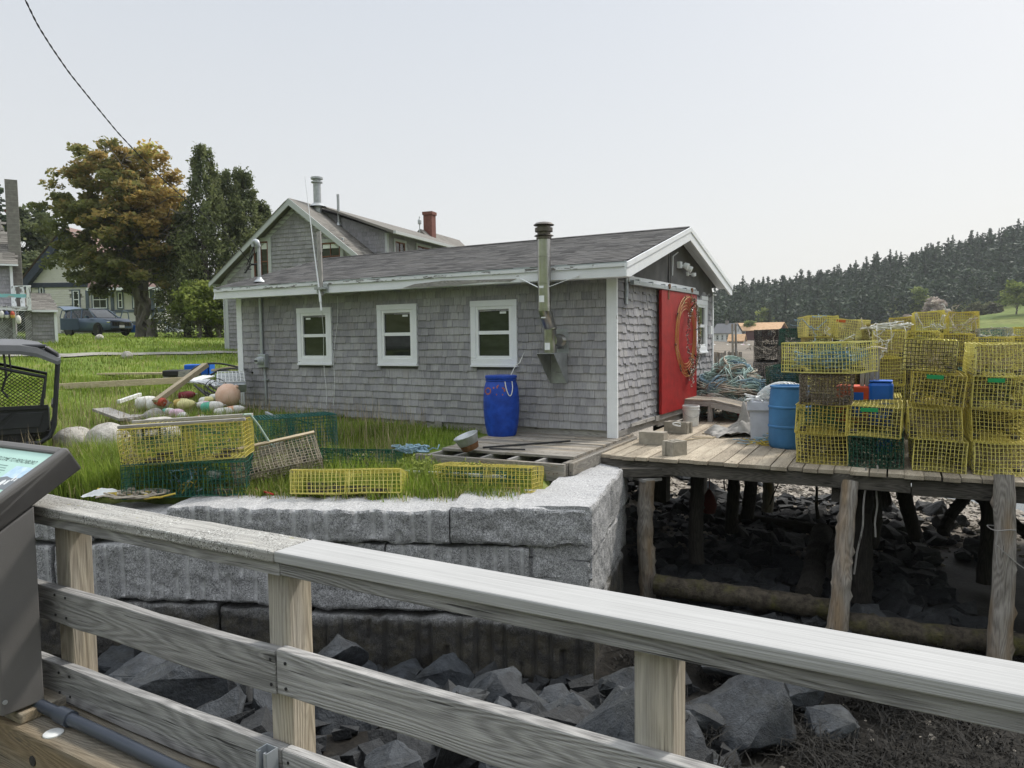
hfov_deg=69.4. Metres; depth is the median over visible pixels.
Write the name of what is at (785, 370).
lobster trap
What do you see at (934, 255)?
spruce tree
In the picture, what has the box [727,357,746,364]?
rope coil
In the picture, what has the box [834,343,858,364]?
lobster trap
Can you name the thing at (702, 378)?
rope coil
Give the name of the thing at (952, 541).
boulder
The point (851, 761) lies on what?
rockweed
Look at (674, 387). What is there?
door
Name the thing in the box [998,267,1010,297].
spruce tree
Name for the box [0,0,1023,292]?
sky
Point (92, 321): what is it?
parked car
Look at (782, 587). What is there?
boulder
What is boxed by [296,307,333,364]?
window
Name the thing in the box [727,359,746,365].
rope coil
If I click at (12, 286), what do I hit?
deck house
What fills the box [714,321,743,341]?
white house
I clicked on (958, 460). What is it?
lobster trap
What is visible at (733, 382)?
rope coil
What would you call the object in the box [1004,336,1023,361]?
lobster trap
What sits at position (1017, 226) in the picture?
spruce tree
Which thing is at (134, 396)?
white pipe
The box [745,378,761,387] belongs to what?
rope coil
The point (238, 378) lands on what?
pale crate
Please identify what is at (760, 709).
boulder
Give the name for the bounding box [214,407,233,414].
lobster buoy
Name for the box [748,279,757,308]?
spruce tree
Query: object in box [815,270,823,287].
spruce tree
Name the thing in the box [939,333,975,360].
lobster trap
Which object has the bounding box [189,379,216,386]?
shingle panel
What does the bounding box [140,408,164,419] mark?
boulder
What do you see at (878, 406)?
lobster trap
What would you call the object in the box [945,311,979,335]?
lobster trap
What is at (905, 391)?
lobster trap
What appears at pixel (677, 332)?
wire hoop wreath
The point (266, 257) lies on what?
window
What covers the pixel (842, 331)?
lobster trap
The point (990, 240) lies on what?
spruce tree
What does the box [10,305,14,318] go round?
lobster buoy
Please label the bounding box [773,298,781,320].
spruce tree
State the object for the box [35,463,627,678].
granite quay wall
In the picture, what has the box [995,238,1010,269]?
spruce tree
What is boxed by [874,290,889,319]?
spruce tree
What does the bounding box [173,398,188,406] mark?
lobster buoy
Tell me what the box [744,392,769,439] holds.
grey bin
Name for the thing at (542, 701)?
boulder
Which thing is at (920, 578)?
stones
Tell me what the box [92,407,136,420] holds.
timber plank
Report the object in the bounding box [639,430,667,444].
concrete block
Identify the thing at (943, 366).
lobster trap
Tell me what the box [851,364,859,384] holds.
lobster trap
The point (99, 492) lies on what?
white rag
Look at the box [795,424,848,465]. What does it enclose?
lobster trap
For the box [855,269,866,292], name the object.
spruce tree
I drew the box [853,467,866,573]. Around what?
hanging rope
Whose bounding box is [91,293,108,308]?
window
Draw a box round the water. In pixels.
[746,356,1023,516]
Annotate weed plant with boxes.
[397,458,434,481]
[403,454,436,482]
[409,459,428,475]
[436,463,469,481]
[453,458,482,482]
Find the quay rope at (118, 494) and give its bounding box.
[95,486,175,499]
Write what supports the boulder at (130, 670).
on the rubble
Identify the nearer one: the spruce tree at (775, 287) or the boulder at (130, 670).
the boulder at (130, 670)
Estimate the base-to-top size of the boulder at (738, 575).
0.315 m
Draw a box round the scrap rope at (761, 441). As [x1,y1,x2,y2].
[733,433,768,445]
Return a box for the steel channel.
[256,743,277,767]
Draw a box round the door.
[659,284,696,414]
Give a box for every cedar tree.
[144,209,223,337]
[156,143,237,337]
[191,168,244,329]
[208,163,265,336]
[249,199,272,234]
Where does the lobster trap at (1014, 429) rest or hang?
on the lobster trap at (974, 459)
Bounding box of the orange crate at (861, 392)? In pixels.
[832,384,875,452]
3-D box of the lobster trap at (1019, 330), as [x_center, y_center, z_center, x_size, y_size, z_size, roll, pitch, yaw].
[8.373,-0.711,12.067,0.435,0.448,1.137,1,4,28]
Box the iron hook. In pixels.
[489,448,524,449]
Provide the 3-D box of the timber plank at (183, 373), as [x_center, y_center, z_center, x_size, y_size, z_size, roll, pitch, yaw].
[-8.580,-0.251,19.165,1.243,0.264,0.250,2,4,35]
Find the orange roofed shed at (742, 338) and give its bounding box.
[727,334,746,343]
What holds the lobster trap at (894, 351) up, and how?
on the lobster trap at (899, 381)
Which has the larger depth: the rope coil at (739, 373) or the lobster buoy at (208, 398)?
the rope coil at (739, 373)
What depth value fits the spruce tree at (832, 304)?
208.80 m
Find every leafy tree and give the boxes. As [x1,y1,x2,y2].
[1,204,54,258]
[22,246,44,292]
[740,320,756,326]
[755,307,776,322]
[821,317,845,334]
[906,286,929,313]
[920,296,952,318]
[964,301,983,315]
[978,301,1004,314]
[994,279,1023,314]
[1017,286,1023,304]
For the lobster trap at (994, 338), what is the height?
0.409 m
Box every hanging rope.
[769,483,778,504]
[815,486,819,518]
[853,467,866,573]
[874,465,878,536]
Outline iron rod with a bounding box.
[483,440,570,447]
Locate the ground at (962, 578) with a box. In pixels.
[0,326,1023,767]
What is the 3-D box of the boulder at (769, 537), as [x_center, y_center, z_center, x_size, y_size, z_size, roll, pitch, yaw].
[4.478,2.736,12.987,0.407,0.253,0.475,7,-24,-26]
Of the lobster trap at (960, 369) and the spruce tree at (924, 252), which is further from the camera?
the spruce tree at (924, 252)
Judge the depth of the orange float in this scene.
14.18 m
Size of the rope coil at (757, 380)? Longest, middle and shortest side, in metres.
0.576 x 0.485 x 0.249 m
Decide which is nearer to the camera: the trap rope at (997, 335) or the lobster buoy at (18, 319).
the trap rope at (997, 335)
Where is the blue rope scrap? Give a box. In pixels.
[391,443,439,453]
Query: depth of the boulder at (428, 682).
6.95 m
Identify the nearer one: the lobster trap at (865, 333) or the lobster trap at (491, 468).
the lobster trap at (491, 468)
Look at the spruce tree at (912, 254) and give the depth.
253.51 m
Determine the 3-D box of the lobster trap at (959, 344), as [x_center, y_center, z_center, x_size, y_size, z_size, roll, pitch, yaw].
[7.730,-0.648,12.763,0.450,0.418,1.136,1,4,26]
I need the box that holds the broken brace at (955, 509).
[936,499,970,535]
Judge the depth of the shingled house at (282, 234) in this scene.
27.23 m
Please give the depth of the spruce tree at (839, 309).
198.58 m
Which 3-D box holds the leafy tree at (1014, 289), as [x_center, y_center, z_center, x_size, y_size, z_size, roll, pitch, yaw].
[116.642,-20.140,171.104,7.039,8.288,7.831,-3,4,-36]
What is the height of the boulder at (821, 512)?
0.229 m
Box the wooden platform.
[415,432,636,480]
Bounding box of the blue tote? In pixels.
[184,364,214,375]
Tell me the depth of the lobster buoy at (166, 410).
13.82 m
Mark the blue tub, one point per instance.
(881, 389)
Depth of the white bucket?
13.27 m
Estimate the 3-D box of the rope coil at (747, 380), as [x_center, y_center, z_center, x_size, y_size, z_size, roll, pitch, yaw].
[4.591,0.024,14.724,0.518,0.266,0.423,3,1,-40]
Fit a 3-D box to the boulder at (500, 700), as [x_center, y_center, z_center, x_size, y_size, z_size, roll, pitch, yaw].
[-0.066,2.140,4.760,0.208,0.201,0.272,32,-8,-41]
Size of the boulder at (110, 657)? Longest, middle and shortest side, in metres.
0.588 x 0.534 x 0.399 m
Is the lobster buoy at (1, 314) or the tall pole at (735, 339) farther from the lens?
the tall pole at (735, 339)
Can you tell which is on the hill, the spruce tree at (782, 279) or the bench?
the spruce tree at (782, 279)
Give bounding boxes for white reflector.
[42,728,63,738]
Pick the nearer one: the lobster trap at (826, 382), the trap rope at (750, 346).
the lobster trap at (826, 382)
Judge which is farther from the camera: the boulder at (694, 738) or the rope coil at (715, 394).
the rope coil at (715, 394)
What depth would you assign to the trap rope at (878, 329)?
12.85 m
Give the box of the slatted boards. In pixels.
[845,346,886,385]
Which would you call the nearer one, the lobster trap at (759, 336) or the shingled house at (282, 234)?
the lobster trap at (759, 336)
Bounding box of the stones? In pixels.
[625,479,987,628]
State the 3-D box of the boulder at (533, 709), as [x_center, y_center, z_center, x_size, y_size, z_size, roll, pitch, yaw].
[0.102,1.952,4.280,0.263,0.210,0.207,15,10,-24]
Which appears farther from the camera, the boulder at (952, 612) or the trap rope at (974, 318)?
the trap rope at (974, 318)
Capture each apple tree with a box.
[165,279,223,338]
[195,290,223,337]
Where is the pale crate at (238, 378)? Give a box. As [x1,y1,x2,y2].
[216,371,245,391]
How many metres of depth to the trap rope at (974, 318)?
12.13 m
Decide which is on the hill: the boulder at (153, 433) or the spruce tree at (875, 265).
the spruce tree at (875, 265)
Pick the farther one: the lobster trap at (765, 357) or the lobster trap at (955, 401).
the lobster trap at (765, 357)
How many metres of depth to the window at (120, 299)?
56.12 m
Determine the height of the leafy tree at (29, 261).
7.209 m
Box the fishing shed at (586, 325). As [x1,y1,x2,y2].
[213,180,732,502]
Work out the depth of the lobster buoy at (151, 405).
14.77 m
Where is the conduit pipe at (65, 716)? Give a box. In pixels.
[31,699,191,767]
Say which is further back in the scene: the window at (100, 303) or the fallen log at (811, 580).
the window at (100, 303)
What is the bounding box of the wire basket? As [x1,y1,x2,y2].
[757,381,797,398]
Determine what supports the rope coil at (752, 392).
on the rope mound
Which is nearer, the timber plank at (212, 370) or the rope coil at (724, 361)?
the rope coil at (724, 361)
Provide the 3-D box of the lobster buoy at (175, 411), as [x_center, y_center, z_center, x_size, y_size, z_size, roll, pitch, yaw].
[-6.121,0.559,13.553,0.410,0.219,0.219,-7,0,35]
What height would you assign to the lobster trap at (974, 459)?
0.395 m
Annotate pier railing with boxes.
[32,494,1023,767]
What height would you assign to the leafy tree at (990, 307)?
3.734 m
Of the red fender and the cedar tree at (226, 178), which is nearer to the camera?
the red fender
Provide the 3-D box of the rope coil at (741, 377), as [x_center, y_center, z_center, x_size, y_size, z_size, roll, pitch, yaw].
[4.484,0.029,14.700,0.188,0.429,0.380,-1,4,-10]
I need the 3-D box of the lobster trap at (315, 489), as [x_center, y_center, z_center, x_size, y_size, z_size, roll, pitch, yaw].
[-1.895,1.159,8.676,1.307,0.307,0.465,-1,-12,2]
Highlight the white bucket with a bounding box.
[682,404,699,425]
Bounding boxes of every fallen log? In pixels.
[652,573,830,620]
[722,512,835,532]
[795,523,832,596]
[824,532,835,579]
[849,612,1023,657]
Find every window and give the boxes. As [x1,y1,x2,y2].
[38,288,44,292]
[71,289,80,307]
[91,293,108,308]
[116,291,123,308]
[153,290,162,308]
[250,237,271,277]
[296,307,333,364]
[316,238,343,259]
[376,303,418,365]
[470,299,517,366]
[697,300,707,353]
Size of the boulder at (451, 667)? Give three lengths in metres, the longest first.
0.790 x 0.492 x 0.447 m
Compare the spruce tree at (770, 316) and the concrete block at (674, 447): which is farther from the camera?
the spruce tree at (770, 316)
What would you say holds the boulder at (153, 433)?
on the ground at (962, 578)
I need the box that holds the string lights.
[685,297,701,389]
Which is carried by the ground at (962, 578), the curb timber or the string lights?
the curb timber
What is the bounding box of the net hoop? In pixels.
[204,378,224,400]
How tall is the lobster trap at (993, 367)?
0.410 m
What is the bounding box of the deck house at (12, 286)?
[0,179,32,339]
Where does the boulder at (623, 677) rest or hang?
on the rockweed
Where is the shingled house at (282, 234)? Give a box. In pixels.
[209,176,464,349]
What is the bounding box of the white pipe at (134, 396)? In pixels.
[117,393,141,402]
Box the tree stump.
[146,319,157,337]
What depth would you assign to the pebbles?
16.52 m
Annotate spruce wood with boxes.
[713,225,1023,335]
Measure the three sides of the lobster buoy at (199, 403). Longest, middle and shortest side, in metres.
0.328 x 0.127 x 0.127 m
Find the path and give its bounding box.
[0,351,237,356]
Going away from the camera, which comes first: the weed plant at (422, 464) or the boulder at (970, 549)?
the weed plant at (422, 464)
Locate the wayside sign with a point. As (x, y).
(31, 475)
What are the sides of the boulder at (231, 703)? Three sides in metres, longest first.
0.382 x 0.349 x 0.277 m
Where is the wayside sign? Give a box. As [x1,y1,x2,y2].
[0,441,80,529]
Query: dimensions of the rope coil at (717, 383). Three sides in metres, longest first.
0.531 x 0.511 x 0.241 m
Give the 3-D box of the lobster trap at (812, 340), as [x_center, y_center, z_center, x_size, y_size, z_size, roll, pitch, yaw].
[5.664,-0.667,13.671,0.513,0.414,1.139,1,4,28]
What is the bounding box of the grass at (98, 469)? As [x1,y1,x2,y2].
[0,331,545,502]
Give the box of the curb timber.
[0,687,218,767]
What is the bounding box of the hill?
[786,262,1023,353]
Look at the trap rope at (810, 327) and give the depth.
13.01 m
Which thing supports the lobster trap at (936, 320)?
on the lobster trap at (926, 338)
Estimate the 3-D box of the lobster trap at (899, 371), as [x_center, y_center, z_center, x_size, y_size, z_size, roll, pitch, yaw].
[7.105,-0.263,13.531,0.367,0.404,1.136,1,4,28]
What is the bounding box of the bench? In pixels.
[684,395,748,421]
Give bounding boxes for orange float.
[215,384,240,406]
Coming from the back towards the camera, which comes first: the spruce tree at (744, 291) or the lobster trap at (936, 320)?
the spruce tree at (744, 291)
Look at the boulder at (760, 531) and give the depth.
13.37 m
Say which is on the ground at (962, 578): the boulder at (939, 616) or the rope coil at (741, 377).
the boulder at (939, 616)
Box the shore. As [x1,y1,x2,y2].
[714,337,963,361]
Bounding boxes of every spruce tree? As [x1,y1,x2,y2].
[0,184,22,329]
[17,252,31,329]
[21,239,36,253]
[23,207,49,241]
[722,308,731,322]
[729,302,736,322]
[732,314,741,322]
[735,289,746,312]
[739,275,748,292]
[742,287,749,304]
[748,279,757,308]
[760,297,767,316]
[763,303,775,321]
[764,276,771,295]
[771,282,776,302]
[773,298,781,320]
[779,275,785,290]
[779,285,792,317]
[794,273,799,288]
[806,272,811,293]
[810,301,821,334]
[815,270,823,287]
[829,295,837,317]
[834,265,840,282]
[837,298,845,318]
[852,266,858,291]
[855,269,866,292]
[858,289,874,322]
[862,256,869,270]
[869,258,880,287]
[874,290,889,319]
[880,262,888,281]
[884,249,895,274]
[896,252,906,281]
[907,252,916,272]
[918,246,931,263]
[919,243,930,265]
[927,250,940,279]
[931,272,947,307]
[941,237,951,260]
[943,248,948,264]
[949,235,954,250]
[953,240,962,254]
[967,230,974,247]
[980,239,986,260]
[984,234,995,249]
[993,264,1003,298]
[995,228,1001,247]
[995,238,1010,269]
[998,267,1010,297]
[1009,229,1018,257]
[1012,218,1021,242]
[1015,259,1023,282]
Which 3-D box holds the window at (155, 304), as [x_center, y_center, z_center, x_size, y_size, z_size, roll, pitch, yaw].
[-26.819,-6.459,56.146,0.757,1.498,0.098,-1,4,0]
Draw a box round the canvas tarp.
[703,401,749,437]
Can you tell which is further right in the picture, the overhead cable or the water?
the water
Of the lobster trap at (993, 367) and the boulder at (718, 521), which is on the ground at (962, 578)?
the boulder at (718, 521)
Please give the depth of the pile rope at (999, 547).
7.82 m
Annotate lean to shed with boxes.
[24,293,57,342]
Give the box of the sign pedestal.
[0,506,43,715]
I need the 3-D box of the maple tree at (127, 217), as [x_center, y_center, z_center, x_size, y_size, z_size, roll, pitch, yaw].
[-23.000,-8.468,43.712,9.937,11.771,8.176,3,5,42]
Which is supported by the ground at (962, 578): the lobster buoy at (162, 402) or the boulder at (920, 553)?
the boulder at (920, 553)
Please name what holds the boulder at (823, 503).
on the ground at (962, 578)
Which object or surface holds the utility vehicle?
on the ground at (962, 578)
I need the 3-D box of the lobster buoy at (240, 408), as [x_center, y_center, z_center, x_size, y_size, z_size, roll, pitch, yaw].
[-5.184,0.481,13.888,0.393,0.162,0.162,-9,5,-11]
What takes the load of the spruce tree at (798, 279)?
on the hill
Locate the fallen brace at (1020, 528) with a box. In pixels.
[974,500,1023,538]
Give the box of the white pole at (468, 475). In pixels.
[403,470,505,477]
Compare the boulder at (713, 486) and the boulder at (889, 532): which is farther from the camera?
the boulder at (713, 486)
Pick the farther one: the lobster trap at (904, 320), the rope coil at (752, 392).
the rope coil at (752, 392)
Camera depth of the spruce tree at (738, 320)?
200.66 m
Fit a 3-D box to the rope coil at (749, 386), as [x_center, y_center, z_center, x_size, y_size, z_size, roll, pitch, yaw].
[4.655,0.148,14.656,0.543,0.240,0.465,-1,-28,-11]
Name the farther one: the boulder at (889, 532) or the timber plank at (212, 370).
the timber plank at (212, 370)
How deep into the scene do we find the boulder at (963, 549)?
12.31 m
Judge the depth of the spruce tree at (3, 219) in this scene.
61.25 m
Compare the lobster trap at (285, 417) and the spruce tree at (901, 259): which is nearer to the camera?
the lobster trap at (285, 417)
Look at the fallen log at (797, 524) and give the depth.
13.80 m
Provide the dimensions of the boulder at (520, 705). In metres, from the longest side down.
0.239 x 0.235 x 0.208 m
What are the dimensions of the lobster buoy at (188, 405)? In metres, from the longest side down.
0.410 x 0.189 x 0.189 m
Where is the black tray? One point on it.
(169, 373)
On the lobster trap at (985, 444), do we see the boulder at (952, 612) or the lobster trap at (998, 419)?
the lobster trap at (998, 419)
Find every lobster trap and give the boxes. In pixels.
[117,413,274,466]
[120,453,253,499]
[228,430,323,488]
[244,411,337,454]
[286,448,402,467]
[290,468,407,494]
[433,462,543,492]
[753,345,785,361]
[753,361,778,377]
[754,329,784,345]
[766,364,801,383]
[778,345,800,362]
[779,328,808,345]
[779,363,796,379]
[781,340,877,373]
[794,399,849,436]
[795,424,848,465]
[797,315,838,337]
[799,372,854,405]
[801,337,835,353]
[806,368,849,392]
[811,413,832,444]
[812,395,834,419]
[827,318,870,340]
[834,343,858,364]
[845,399,902,439]
[847,427,904,468]
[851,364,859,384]
[854,365,869,384]
[855,339,872,364]
[861,322,889,342]
[864,364,888,381]
[872,329,905,357]
[874,355,905,385]
[889,316,912,338]
[890,338,912,355]
[890,358,908,380]
[892,422,901,451]
[893,393,901,424]
[894,384,909,399]
[894,385,904,412]
[901,338,958,373]
[904,412,933,438]
[905,384,936,411]
[905,400,962,440]
[906,330,940,357]
[906,357,940,384]
[908,429,968,473]
[910,370,967,407]
[911,396,952,427]
[912,310,946,334]
[913,334,946,354]
[913,373,955,399]
[916,427,953,455]
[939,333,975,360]
[940,359,973,384]
[944,335,976,356]
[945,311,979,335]
[955,425,1005,458]
[957,367,1009,400]
[957,395,1008,429]
[962,342,1023,377]
[962,401,1023,443]
[964,431,1023,476]
[965,373,1023,410]
[974,362,1010,390]
[975,327,1012,352]
[975,336,1012,364]
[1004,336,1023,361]
[1007,327,1023,341]
[1008,395,1023,428]
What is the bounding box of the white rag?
[81,488,116,496]
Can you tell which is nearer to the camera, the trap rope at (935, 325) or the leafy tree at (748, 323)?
the trap rope at (935, 325)
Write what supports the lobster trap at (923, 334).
on the lobster trap at (908, 380)
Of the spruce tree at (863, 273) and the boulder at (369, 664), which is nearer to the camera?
the boulder at (369, 664)
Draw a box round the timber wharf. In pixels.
[601,408,1023,660]
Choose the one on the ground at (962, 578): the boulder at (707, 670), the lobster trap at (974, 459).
the boulder at (707, 670)
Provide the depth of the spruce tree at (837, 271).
254.19 m
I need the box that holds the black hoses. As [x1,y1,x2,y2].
[189,362,252,395]
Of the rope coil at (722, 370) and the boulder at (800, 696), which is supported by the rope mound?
the rope coil at (722, 370)
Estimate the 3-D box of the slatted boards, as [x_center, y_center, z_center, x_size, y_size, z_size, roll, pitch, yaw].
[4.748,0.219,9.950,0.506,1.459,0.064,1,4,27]
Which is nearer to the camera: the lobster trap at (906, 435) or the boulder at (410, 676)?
the boulder at (410, 676)
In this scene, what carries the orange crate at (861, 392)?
on the timber wharf
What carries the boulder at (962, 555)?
on the ground at (962, 578)
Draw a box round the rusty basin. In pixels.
[454,430,478,452]
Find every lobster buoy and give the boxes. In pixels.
[0,310,3,321]
[4,305,8,317]
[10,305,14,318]
[15,315,20,323]
[134,396,154,409]
[146,399,171,409]
[154,398,166,406]
[162,408,172,415]
[169,409,184,417]
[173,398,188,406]
[177,391,196,398]
[177,400,196,409]
[196,401,209,407]
[199,396,214,401]
[200,401,225,412]
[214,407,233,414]
[228,405,246,413]
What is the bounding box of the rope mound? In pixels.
[699,393,742,417]
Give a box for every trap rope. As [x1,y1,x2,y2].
[747,331,777,349]
[792,314,826,340]
[824,326,858,351]
[859,317,910,337]
[872,328,894,358]
[914,304,949,328]
[949,304,977,332]
[950,324,980,339]
[980,326,1020,340]
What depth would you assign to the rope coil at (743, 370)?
14.68 m
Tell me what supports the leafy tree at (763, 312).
on the shore
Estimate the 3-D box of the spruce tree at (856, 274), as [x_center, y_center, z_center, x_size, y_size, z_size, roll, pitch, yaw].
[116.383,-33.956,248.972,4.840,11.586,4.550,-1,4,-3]
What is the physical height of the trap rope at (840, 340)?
0.487 m
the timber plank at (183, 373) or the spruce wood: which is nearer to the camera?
the timber plank at (183, 373)
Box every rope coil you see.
[697,381,706,389]
[699,373,710,384]
[699,406,714,412]
[703,371,722,380]
[705,379,729,396]
[707,375,726,391]
[707,393,724,402]
[708,382,726,393]
[713,365,732,381]
[714,361,733,377]
[714,373,734,381]
[716,355,745,372]
[716,366,736,375]
[717,387,732,397]
[718,384,739,393]
[719,356,728,365]
[722,411,737,419]
[723,390,739,398]
[723,410,736,418]
[725,365,734,381]
[726,364,746,373]
[726,376,742,394]
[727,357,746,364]
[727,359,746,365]
[730,387,756,395]
[732,379,753,388]
[733,367,752,378]
[734,375,744,393]
[735,382,746,399]
[736,383,758,394]
[737,367,748,379]
[741,385,759,391]
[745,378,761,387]
[746,368,758,374]
[748,377,764,387]
[860,321,913,348]
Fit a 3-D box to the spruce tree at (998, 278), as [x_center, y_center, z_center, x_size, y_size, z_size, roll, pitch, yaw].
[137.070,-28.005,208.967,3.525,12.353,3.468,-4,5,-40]
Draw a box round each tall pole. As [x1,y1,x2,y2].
[731,324,733,355]
[735,324,736,355]
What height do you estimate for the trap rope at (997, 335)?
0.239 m
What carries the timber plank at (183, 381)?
on the lobster buoy at (162, 402)
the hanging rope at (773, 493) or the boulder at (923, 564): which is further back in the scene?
the hanging rope at (773, 493)
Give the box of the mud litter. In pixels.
[713,631,1015,767]
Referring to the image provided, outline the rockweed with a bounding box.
[591,604,1023,767]
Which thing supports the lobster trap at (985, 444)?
on the timber wharf
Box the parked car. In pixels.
[57,306,132,335]
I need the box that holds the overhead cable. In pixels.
[25,0,250,263]
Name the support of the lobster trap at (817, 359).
on the lobster trap at (807, 384)
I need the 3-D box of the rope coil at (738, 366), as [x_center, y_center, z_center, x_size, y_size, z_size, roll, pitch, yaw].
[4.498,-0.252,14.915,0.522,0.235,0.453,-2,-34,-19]
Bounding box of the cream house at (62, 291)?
[22,227,213,332]
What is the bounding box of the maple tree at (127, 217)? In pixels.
[26,136,202,336]
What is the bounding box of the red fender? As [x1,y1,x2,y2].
[703,478,716,513]
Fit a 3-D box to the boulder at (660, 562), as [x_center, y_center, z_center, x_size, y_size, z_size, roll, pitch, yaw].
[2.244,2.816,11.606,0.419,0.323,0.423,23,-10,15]
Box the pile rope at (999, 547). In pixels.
[987,525,1023,572]
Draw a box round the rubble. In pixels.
[102,661,759,767]
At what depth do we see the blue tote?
19.83 m
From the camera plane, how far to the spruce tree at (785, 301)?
224.54 m
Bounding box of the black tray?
[162,369,200,376]
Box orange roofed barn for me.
[738,322,788,339]
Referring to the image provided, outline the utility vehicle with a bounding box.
[0,339,60,444]
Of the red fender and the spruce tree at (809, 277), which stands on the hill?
the spruce tree at (809, 277)
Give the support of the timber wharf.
on the ground at (962, 578)
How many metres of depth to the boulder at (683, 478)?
18.91 m
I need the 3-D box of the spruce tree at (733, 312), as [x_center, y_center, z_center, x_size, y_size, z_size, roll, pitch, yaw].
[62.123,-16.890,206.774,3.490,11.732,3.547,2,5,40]
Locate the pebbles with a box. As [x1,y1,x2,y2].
[630,436,1023,565]
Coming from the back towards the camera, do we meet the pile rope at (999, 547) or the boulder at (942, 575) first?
the boulder at (942, 575)
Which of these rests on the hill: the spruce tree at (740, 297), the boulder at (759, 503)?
the spruce tree at (740, 297)
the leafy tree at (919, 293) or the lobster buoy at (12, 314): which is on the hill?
the leafy tree at (919, 293)
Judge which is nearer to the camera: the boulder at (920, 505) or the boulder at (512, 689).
the boulder at (512, 689)
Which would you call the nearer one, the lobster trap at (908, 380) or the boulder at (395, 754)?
the boulder at (395, 754)
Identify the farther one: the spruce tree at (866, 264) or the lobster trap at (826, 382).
the spruce tree at (866, 264)
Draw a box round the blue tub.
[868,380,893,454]
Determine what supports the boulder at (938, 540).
on the ground at (962, 578)
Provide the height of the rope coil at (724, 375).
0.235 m
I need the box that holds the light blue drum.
[768,384,811,449]
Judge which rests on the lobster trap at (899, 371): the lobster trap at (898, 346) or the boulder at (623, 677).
the lobster trap at (898, 346)
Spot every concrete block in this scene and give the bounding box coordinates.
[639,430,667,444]
[662,439,686,456]
[664,420,692,433]
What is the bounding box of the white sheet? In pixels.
[188,375,214,382]
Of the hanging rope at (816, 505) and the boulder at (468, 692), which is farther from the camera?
the hanging rope at (816, 505)
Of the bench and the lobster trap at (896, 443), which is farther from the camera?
the bench
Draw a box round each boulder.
[52,427,88,449]
[84,422,130,449]
[95,334,103,339]
[97,644,141,673]
[104,663,123,675]
[108,651,167,681]
[120,351,132,358]
[128,661,236,708]
[136,417,179,442]
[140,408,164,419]
[199,686,245,718]
[252,688,272,716]
[261,732,272,737]
[315,706,378,734]
[318,634,368,666]
[361,659,378,671]
[364,740,423,767]
[383,658,423,678]
[404,670,420,683]
[413,652,474,687]
[421,678,438,686]
[452,685,489,700]
[468,666,521,689]
[479,762,497,767]
[485,671,546,711]
[494,696,511,707]
[515,702,530,708]
[515,703,542,714]
[522,683,547,704]
[538,683,569,702]
[543,699,562,710]
[557,692,594,711]
[575,681,689,742]
[598,666,634,695]
[631,490,638,501]
[632,519,637,529]
[655,554,667,566]
[656,564,677,574]
[661,597,692,603]
[663,498,676,504]
[672,522,681,527]
[675,476,689,481]
[680,490,689,499]
[684,572,703,579]
[685,703,725,735]
[685,710,708,762]
[693,674,797,753]
[701,665,739,679]
[702,570,721,582]
[703,513,714,522]
[707,481,719,491]
[711,749,731,767]
[714,517,724,526]
[716,499,726,503]
[718,566,750,582]
[730,526,748,538]
[746,529,767,533]
[756,492,762,501]
[756,500,762,506]
[759,531,778,542]
[765,514,792,519]
[769,584,789,591]
[771,528,783,541]
[776,497,787,504]
[784,531,804,547]
[786,683,824,713]
[796,513,813,522]
[804,704,859,745]
[808,505,826,513]
[808,615,823,626]
[809,508,824,516]
[810,513,825,522]
[819,501,831,507]
[823,577,830,595]
[828,505,838,515]
[850,603,886,616]
[873,537,893,549]
[876,588,907,613]
[878,552,901,565]
[880,524,906,544]
[882,503,899,512]
[885,578,914,594]
[887,521,906,532]
[890,573,909,583]
[896,514,924,523]
[896,544,912,551]
[900,603,923,618]
[911,561,934,568]
[914,546,941,560]
[915,500,932,510]
[921,525,936,531]
[922,501,946,515]
[923,530,941,540]
[923,556,943,567]
[923,611,950,624]
[926,535,948,545]
[931,515,958,530]
[932,570,947,582]
[938,607,963,620]
[945,538,956,544]
[949,534,959,541]
[953,547,970,555]
[954,550,971,559]
[956,514,969,526]
[962,527,975,534]
[963,537,979,551]
[963,545,976,555]
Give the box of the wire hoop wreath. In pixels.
[675,296,699,376]
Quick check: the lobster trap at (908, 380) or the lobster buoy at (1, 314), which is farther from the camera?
the lobster buoy at (1, 314)
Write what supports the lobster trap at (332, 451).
on the ground at (962, 578)
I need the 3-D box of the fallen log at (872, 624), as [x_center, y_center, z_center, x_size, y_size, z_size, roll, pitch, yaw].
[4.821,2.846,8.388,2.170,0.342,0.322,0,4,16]
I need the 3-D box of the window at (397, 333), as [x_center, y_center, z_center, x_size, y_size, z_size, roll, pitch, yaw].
[-2.061,-0.880,13.351,0.907,1.110,0.115,1,4,30]
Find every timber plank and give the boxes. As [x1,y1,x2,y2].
[59,377,182,388]
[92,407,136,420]
[96,372,161,374]
[118,414,144,421]
[152,363,208,402]
[163,370,198,377]
[211,365,237,371]
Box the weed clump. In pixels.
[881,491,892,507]

